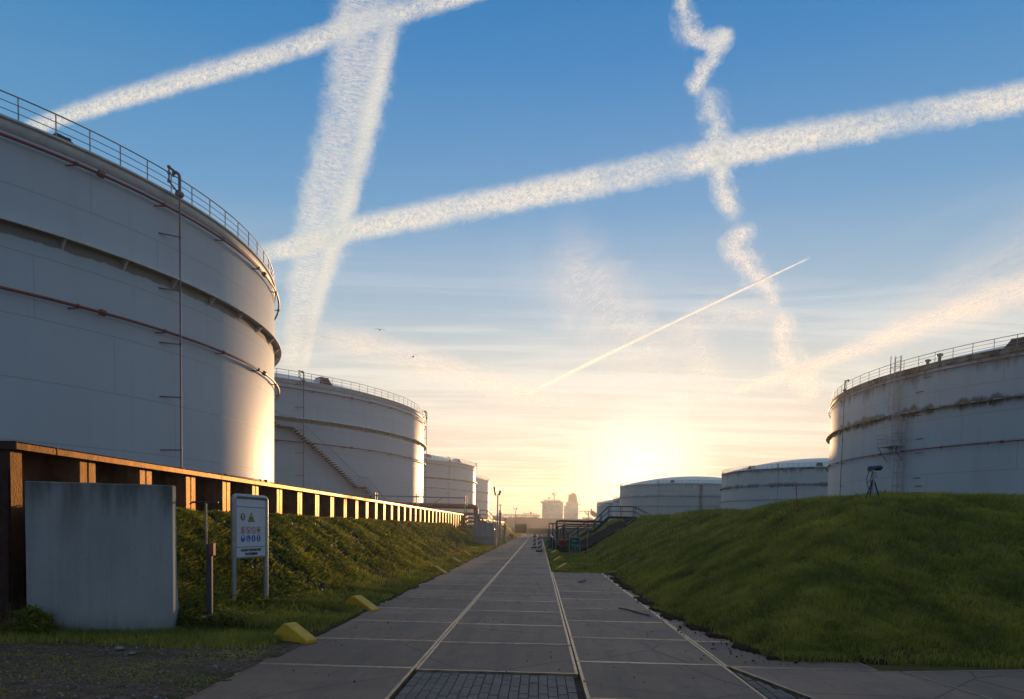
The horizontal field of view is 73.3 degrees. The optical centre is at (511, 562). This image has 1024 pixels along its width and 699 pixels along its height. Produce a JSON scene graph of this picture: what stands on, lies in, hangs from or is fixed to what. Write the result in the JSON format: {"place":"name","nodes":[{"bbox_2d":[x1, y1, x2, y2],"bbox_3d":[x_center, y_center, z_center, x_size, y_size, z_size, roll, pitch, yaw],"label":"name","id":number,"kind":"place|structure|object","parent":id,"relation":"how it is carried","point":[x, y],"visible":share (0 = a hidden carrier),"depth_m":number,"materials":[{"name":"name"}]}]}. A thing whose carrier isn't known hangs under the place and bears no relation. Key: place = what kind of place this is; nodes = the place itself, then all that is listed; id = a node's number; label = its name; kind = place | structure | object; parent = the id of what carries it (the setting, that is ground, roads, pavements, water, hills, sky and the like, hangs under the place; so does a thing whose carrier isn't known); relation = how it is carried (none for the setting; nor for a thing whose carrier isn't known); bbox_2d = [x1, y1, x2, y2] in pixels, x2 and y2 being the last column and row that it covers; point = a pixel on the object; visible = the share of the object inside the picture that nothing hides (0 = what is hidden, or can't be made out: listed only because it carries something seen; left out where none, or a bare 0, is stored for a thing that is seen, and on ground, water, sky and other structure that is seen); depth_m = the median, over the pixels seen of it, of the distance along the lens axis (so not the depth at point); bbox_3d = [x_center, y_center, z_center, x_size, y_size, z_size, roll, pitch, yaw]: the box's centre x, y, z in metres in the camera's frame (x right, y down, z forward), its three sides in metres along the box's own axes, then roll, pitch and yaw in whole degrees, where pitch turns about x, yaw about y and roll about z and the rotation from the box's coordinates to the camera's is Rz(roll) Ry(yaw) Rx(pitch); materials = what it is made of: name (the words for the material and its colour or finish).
{"place":"outdoors","nodes":[
{"label":"outdoors","id":0,"kind":"place"},
{"bbox_2d":[0,619,280,649],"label":"yard grass","id":1,"kind":"structure","parent":0,"point":[197,636],"depth_m":10.05,"materials":[{"name":"green plant"}]},
{"bbox_2d":[0,628,320,698],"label":"gravel yard","id":2,"kind":"structure","parent":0,"point":[128,690],"depth_m":8.24,"materials":[{"name":"grey gravel"}]},
{"bbox_2d":[0,594,34,633],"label":"dry reed","id":3,"kind":"object","parent":2,"relation":"on","point":[9,614],"visible":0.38,"depth_m":10.18,"materials":[{"name":"brown plant"}]},
{"bbox_2d":[0,604,65,636],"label":"weed bush","id":4,"kind":"object","parent":2,"relation":"on","point":[37,620],"visible":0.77,"depth_m":10.25,"materials":[{"name":"green plant"}]},
{"bbox_2d":[52,614,144,634],"bbox_3d":[-6.345,0.905,10.377,1.628,0.460,0.455,1,3,-3],"label":"dry reed","id":5,"kind":"object","parent":2,"relation":"on","point":[93,629],"visible":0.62,"depth_m":10.41,"materials":[{"name":"green plant"}]},
{"bbox_2d":[114,646,124,649],"bbox_3d":[-5.364,1.170,9.396,0.136,0.055,0.116,3,4,36],"label":"stone","id":6,"kind":"object","parent":2,"relation":"on","point":[119,648],"visible":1,"depth_m":9.36,"materials":[{"name":"grey stone"}]},
{"bbox_2d":[0,645,274,698],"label":"moss patch","id":7,"kind":"object","parent":2,"relation":"on","point":[116,672],"visible":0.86,"depth_m":8.07,"materials":[{"name":"green plant"}]},
{"bbox_2d":[0,643,276,698],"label":"pebbles","id":8,"kind":"object","parent":2,"relation":"on","point":[115,674],"visible":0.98,"depth_m":8.12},
{"bbox_2d":[188,612,247,631],"bbox_3d":[-4.721,0.965,11.132,1.209,0.325,0.845,1,3,2],"label":"weed bush","id":9,"kind":"object","parent":2,"relation":"on","point":[219,621],"visible":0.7,"depth_m":11.05,"materials":[{"name":"green plant"}]},
{"bbox_2d":[274,622,316,643],"bbox_3d":[-3.263,1.054,10.373,0.670,0.265,0.220,3,3,28],"label":"marker block","id":10,"kind":"object","parent":2,"relation":"on","point":[293,632],"depth_m":10.29,"materials":[{"name":"yellow paint"}]},
{"bbox_2d":[31,0,471,130],"bbox_3d":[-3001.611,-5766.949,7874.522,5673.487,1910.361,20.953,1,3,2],"label":"contrail","id":11,"kind":"object","parent":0,"point":[183,79],"visible":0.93,"depth_m":7892.62,"materials":[{"name":"white"}]},
{"bbox_2d":[176,517,479,630],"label":"embankment","id":12,"kind":"structure","parent":0,"point":[282,562],"depth_m":17.09,"materials":[{"name":"green plant"}]},
{"bbox_2d":[231,493,267,601],"bbox_3d":[-5.046,-0.103,13.272,0.098,2.398,1.114,2,3,13],"label":"warning sign","id":13,"kind":"object","parent":12,"relation":"in","point":[249,525],"visible":1,"depth_m":13.16,"materials":[{"name":"white metal"}]},
{"bbox_2d":[24,507,481,626],"bbox_3d":[-5.080,-1.255,35.576,3.789,2.045,49.625,1,3,2],"label":"ground cover","id":14,"kind":"object","parent":12,"relation":"on","point":[190,545],"visible":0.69,"depth_m":16.98,"materials":[{"name":"green plant"}]},
{"bbox_2d":[177,512,497,635],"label":"verge grass","id":15,"kind":"structure","parent":12,"relation":"on","point":[370,591],"depth_m":15.53,"materials":[{"name":"green plant"}]},
{"bbox_2d":[345,595,379,610],"bbox_3d":[-3.142,0.859,14.367,0.777,0.307,0.255,3,3,28],"label":"marker block","id":16,"kind":"object","parent":15,"relation":"on","point":[361,600],"depth_m":14.28,"materials":[{"name":"yellow paint"}]},
{"bbox_2d":[430,566,448,573],"bbox_3d":[-2.709,0.288,25.399,0.737,0.292,0.242,3,3,28],"label":"marker block","id":17,"kind":"object","parent":15,"relation":"on","point":[437,569],"depth_m":25.32,"materials":[{"name":"yellow paint"}]},
{"bbox_2d":[491,522,494,545],"bbox_3d":[-1.581,-2.355,58.092,0.308,2.085,0.324,1,3,2],"label":"valve post","id":18,"kind":"object","parent":15,"relation":"on","point":[493,530],"visible":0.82,"depth_m":58.02,"materials":[{"name":"grey metal"}]},
{"bbox_2d":[448,557,460,562],"bbox_3d":[-2.701,-0.088,32.483,0.737,0.292,0.242,3,3,28],"label":"marker block","id":19,"kind":"object","parent":12,"relation":"on","point":[454,559],"depth_m":32.42,"materials":[{"name":"yellow paint"}]},
{"bbox_2d":[493,487,500,544],"bbox_3d":[-1.334,-4.056,60.760,0.702,5.208,0.370,1,3,2],"label":"lamp pole","id":20,"kind":"object","parent":12,"relation":"on","point":[497,510],"visible":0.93,"depth_m":60.65,"materials":[{"name":"metal"}]},
{"bbox_2d":[288,0,382,361],"bbox_3d":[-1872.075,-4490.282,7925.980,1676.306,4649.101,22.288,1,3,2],"label":"contrail","id":21,"kind":"object","parent":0,"point":[335,206],"visible":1,"depth_m":7930.28,"materials":[{"name":"white"}]},
{"bbox_2d":[301,27,392,362],"bbox_3d":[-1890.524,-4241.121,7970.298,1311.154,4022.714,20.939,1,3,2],"label":"contrail","id":22,"kind":"object","parent":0,"point":[341,225],"visible":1,"depth_m":7972.24,"materials":[{"name":"white"}]},
{"bbox_2d":[359,347,514,392],"bbox_3d":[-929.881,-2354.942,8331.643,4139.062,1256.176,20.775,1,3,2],"label":"contrail","id":23,"kind":"object","parent":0,"point":[453,371],"visible":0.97,"depth_m":8327.18,"materials":[{"name":"white"}]},
{"bbox_2d":[462,526,513,545],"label":"embankment","id":24,"kind":"structure","parent":0,"point":[470,533],"depth_m":73.84,"materials":[{"name":"green plant"}]},
{"bbox_2d":[327,491,466,525],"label":"pipe rack","id":25,"kind":"object","parent":24,"relation":"on","point":[418,496],"visible":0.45,"depth_m":74.88,"materials":[{"name":"metal"}]},
{"bbox_2d":[472,510,503,535],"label":"access stair","id":26,"kind":"object","parent":24,"relation":"on","point":[487,518],"visible":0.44,"depth_m":86.60,"materials":[{"name":"metal"}]},
{"bbox_2d":[499,504,501,543],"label":"valve post","id":27,"kind":"object","parent":24,"relation":"on","point":[500,511],"visible":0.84,"depth_m":65.10,"materials":[{"name":"grey metal"}]},
{"bbox_2d":[463,524,522,544],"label":"grass","id":28,"kind":"structure","parent":0,"point":[508,532],"depth_m":90.92,"materials":[{"name":"green plant"}]},
{"bbox_2d":[0,0,1023,519],"label":"sky","id":29,"kind":"structure","parent":0,"point":[906,224],"materials":[{"name":"blue"}]},
{"bbox_2d":[510,528,588,534],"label":"dike","id":30,"kind":"structure","parent":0,"point":[537,530],"depth_m":167.01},
{"bbox_2d":[542,534,584,570],"bbox_3d":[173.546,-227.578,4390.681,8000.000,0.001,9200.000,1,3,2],"label":"ground","id":31,"kind":"structure","parent":0,"point":[545,542],"depth_m":109.23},
{"bbox_2d":[25,481,179,632],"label":"retaining block","id":32,"kind":"structure","parent":31,"relation":"on","point":[98,553],"depth_m":10.64,"materials":[{"name":"concrete"}]},
{"bbox_2d":[0,89,280,483],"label":"storage tank","id":33,"kind":"object","parent":31,"relation":"on","point":[137,319],"visible":0.78,"depth_m":28.15,"materials":[{"name":"metal"}]},
{"bbox_2d":[189,501,218,614],"bbox_3d":[-5.119,0.119,11.417,0.466,2.259,0.130,1,3,-6],"label":"valve key post","id":34,"kind":"object","parent":31,"relation":"on","point":[210,548],"visible":0.88,"depth_m":11.40,"materials":[{"name":"metal"}]},
{"bbox_2d":[0,441,468,625],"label":"sheet pile wall","id":35,"kind":"structure","parent":31,"relation":"on","point":[21,463],"depth_m":14.01,"materials":[{"name":"brown metal"}]},
{"bbox_2d":[274,368,427,502],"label":"storage tank","id":36,"kind":"object","parent":31,"relation":"on","point":[332,437],"visible":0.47,"depth_m":73.94,"materials":[{"name":"metal"}]},
{"bbox_2d":[393,502,477,525],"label":"pipeline","id":37,"kind":"object","parent":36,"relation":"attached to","point":[453,506],"visible":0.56,"depth_m":79.20,"materials":[{"name":"brown metal"}]},
{"bbox_2d":[454,512,480,522],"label":"pipeline","id":38,"kind":"object","parent":36,"relation":"attached to","point":[470,513],"visible":0.27,"depth_m":80.40,"materials":[{"name":"metal"}]},
{"bbox_2d":[423,453,477,524],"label":"storage tank","id":39,"kind":"object","parent":31,"relation":"on","point":[446,477],"visible":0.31,"depth_m":156.59,"materials":[{"name":"metal"}]},
{"bbox_2d":[475,476,490,519],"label":"storage tank","id":40,"kind":"object","parent":31,"relation":"on","point":[483,502],"visible":0.16,"depth_m":215.71,"materials":[{"name":"metal"}]},
{"bbox_2d":[469,523,496,544],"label":"culvert wall","id":41,"kind":"structure","parent":31,"relation":"on","point":[483,533],"depth_m":60.00,"materials":[{"name":"concrete"}]},
{"bbox_2d":[480,520,503,524],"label":"sheet pile wall","id":42,"kind":"structure","parent":31,"relation":"on","point":[491,521],"depth_m":121.57,"materials":[{"name":"metal"}]},
{"bbox_2d":[493,490,596,528],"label":"distant buildings","id":43,"kind":"structure","parent":31,"relation":"on","point":[552,511],"depth_m":442.65,"materials":[{"name":"beige concrete"}]},
{"bbox_2d":[548,523,561,534],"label":"pipe rack","id":44,"kind":"object","parent":31,"relation":"on","point":[552,526],"visible":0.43,"depth_m":87.71,"materials":[{"name":"metal"}]},
{"bbox_2d":[550,535,583,548],"bbox_3d":[4.865,-2.152,66.839,2.525,1.010,30.000,1,3,2],"label":"pipeline","id":45,"kind":"object","parent":31,"relation":"on","point":[557,540],"visible":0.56,"depth_m":53.96,"materials":[{"name":"metal"}]},
{"bbox_2d":[596,500,612,523],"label":"storage tank","id":46,"kind":"object","parent":31,"relation":"on","point":[602,506],"visible":0.24,"depth_m":297.08,"materials":[{"name":"metal"}]},
{"bbox_2d":[612,497,619,515],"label":"storage tank","id":47,"kind":"object","parent":31,"relation":"on","point":[616,501],"visible":0.19,"depth_m":273.63,"materials":[{"name":"metal"}]},
{"bbox_2d":[619,476,721,516],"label":"storage tank","id":48,"kind":"object","parent":31,"relation":"on","point":[670,495],"visible":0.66,"depth_m":216.33,"materials":[{"name":"metal"}]},
{"bbox_2d":[720,458,828,509],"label":"storage tank","id":49,"kind":"object","parent":31,"relation":"on","point":[749,487],"visible":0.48,"depth_m":157.41,"materials":[{"name":"metal"}]},
{"bbox_2d":[825,333,1023,496],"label":"storage tank","id":50,"kind":"object","parent":31,"relation":"on","point":[953,424],"visible":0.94,"depth_m":57.11,"materials":[{"name":"metal"}]},
{"bbox_2d":[559,518,633,552],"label":"soil ramp","id":51,"kind":"structure","parent":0,"point":[597,537],"depth_m":55.83,"materials":[{"name":"green plant"}]},
{"bbox_2d":[554,540,568,550],"bbox_3d":[3.783,-1.298,51.856,1.528,0.869,1.611,1,3,2],"label":"weed bush","id":52,"kind":"object","parent":51,"relation":"on","point":[558,546],"visible":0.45,"depth_m":51.65,"materials":[{"name":"green plant"}]},
{"bbox_2d":[559,537,565,548],"bbox_3d":[3.582,-1.271,49.095,0.500,1.080,0.360,1,3,2],"label":"hydrant","id":53,"kind":"object","parent":51,"relation":"on","point":[562,542],"visible":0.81,"depth_m":49.02,"materials":[{"name":"red metal"}]},
{"bbox_2d":[186,534,1023,698],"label":"road","id":54,"kind":"structure","parent":0,"point":[461,649],"depth_m":9.35,"materials":[{"name":"concrete"}]},
{"bbox_2d":[260,566,725,683],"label":"crumbs","id":55,"kind":"object","parent":54,"relation":"on","point":[493,619],"visible":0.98,"depth_m":12.95,"materials":[{"name":"soil"}]},
{"bbox_2d":[503,518,506,543],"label":"valve post","id":56,"kind":"object","parent":54,"relation":"on","point":[504,526],"visible":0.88,"depth_m":68.69,"materials":[{"name":"grey metal"}]},
{"bbox_2d":[514,523,527,534],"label":"barrier frame","id":57,"kind":"object","parent":54,"relation":"on","point":[520,527],"visible":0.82,"depth_m":134.99,"materials":[{"name":"grey metal"}]},
{"bbox_2d":[531,533,537,547],"bbox_3d":[1.869,-1.785,56.800,0.420,1.220,0.750,2,3,9],"label":"traffic beacon","id":58,"kind":"object","parent":54,"relation":"on","point":[534,540],"visible":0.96,"depth_m":56.77,"materials":[{"name":"white plastic"}]},
{"bbox_2d":[536,534,542,551],"bbox_3d":[1.962,-1.373,49.086,0.420,1.220,0.750,2,3,9],"label":"traffic beacon","id":59,"kind":"object","parent":54,"relation":"on","point":[539,544],"visible":1,"depth_m":49.05,"materials":[{"name":"white plastic"}]},
{"bbox_2d":[541,536,552,550],"bbox_3d":[2.477,-1.348,49.655,0.860,1.030,1.755,1,3,-4],"label":"tubular barrier","id":60,"kind":"object","parent":54,"relation":"on","point":[550,543],"visible":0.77,"depth_m":49.28,"materials":[{"name":"grey metal"}]},
{"bbox_2d":[546,547,615,572],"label":"verge grass","id":61,"kind":"structure","parent":54,"relation":"on","point":[579,562],"depth_m":33.36,"materials":[{"name":"green plant"}]},
{"bbox_2d":[554,556,564,560],"bbox_3d":[2.454,-0.176,36.277,0.670,0.265,0.220,0,3,-26],"label":"marker block","id":62,"kind":"object","parent":61,"relation":"on","point":[559,558],"depth_m":36.22,"materials":[{"name":"yellow paint"}]},
{"bbox_2d":[556,563,570,568],"bbox_3d":[2.209,0.179,29.501,0.670,0.265,0.220,0,3,-26],"label":"marker block","id":63,"kind":"object","parent":61,"relation":"on","point":[565,565],"depth_m":29.44,"materials":[{"name":"yellow paint"}]},
{"bbox_2d":[555,532,587,549],"bbox_3d":[4.126,-1.397,47.711,2.261,1.500,0.070,1,3,2],"label":"wire fence","id":64,"kind":"object","parent":61,"relation":"on","point":[587,541],"visible":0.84,"depth_m":47.66,"materials":[{"name":"metal"}]},
{"bbox_2d":[569,537,580,552],"bbox_3d":[4.298,-1.176,47.104,0.800,1.130,0.140,1,3,2],"label":"notice board","id":65,"kind":"object","parent":61,"relation":"on","point":[574,544],"visible":0.95,"depth_m":47.08,"materials":[{"name":"green metal"}]},
{"bbox_2d":[618,607,650,616],"bbox_3d":[2.614,1.050,14.652,0.058,0.037,1.426,0,3,-19],"label":"stick","id":66,"kind":"object","parent":54,"relation":"on","point":[634,611],"visible":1,"depth_m":14.68,"materials":[{"name":"brown wood"}]},
{"bbox_2d":[600,573,798,664],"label":"crumbs","id":67,"kind":"object","parent":54,"relation":"on","point":[726,643],"visible":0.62,"depth_m":10.82,"materials":[{"name":"soil"}]},
{"bbox_2d":[265,85,1023,257],"bbox_3d":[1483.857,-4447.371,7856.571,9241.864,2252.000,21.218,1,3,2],"label":"contrail","id":68,"kind":"object","parent":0,"point":[995,105],"visible":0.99,"depth_m":7851.90,"materials":[{"name":"white"}]},
{"bbox_2d":[521,260,802,397],"bbox_3d":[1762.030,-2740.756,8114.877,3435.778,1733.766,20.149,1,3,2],"label":"contrail","id":69,"kind":"object","parent":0,"point":[578,368],"visible":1,"depth_m":8139.89,"materials":[{"name":"white"}]},
{"bbox_2d":[676,0,728,49],"bbox_3d":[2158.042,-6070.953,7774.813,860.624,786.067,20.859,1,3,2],"label":"contrail","id":70,"kind":"object","parent":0,"point":[710,39],"visible":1,"depth_m":7783.46,"materials":[{"name":"white"}]},
{"bbox_2d":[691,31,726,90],"bbox_3d":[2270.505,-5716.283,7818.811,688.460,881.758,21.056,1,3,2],"label":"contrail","id":71,"kind":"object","parent":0,"point":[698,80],"visible":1,"depth_m":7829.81,"materials":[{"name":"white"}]},
{"bbox_2d":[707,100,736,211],"bbox_3d":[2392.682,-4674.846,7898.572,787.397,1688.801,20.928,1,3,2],"label":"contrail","id":72,"kind":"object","parent":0,"point":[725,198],"visible":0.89,"depth_m":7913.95,"materials":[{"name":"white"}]},
{"bbox_2d":[604,572,887,664],"bbox_3d":[4.511,0.977,18.212,3.060,0.180,18.200,1,3,2],"label":"mud strip","id":73,"kind":"object","parent":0,"point":[665,615],"visible":0.06,"depth_m":12.14,"materials":[{"name":"soil"}]},
{"bbox_2d":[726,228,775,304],"bbox_3d":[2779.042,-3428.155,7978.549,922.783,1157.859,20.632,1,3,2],"label":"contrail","id":74,"kind":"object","parent":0,"point":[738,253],"visible":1,"depth_m":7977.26,"materials":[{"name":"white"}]},
{"bbox_2d":[558,489,1023,676],"bbox_3d":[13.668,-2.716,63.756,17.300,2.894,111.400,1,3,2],"label":"embankment","id":75,"kind":"structure","parent":0,"point":[913,666],"depth_m":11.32,"materials":[{"name":"green plant"}]},
{"bbox_2d":[555,520,600,538],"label":"pipe manifold","id":76,"kind":"object","parent":75,"relation":"on","point":[563,528],"visible":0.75,"depth_m":83.63,"materials":[{"name":"metal"}]},
{"bbox_2d":[567,506,646,537],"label":"footbridge stairs","id":77,"kind":"structure","parent":75,"relation":"on","point":[624,518],"depth_m":61.11,"materials":[{"name":"metal"}]},
{"bbox_2d":[866,465,882,497],"bbox_3d":[9.013,-1.951,17.279,0.458,0.948,0.338,1,3,2],"label":"telescope on tripod","id":78,"kind":"object","parent":75,"relation":"on","point":[871,468],"visible":0.94,"depth_m":17.15,"materials":[{"name":"metal"}]},
{"bbox_2d":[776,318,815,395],"bbox_3d":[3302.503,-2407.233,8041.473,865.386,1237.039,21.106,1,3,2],"label":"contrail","id":79,"kind":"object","parent":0,"point":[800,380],"visible":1,"depth_m":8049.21,"materials":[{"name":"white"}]},
{"bbox_2d":[736,279,1023,391],"bbox_3d":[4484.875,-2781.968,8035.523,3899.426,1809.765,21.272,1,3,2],"label":"contrail","id":80,"kind":"object","parent":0,"point":[952,314],"visible":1,"depth_m":8029.00,"materials":[{"name":"white"}]}
]}

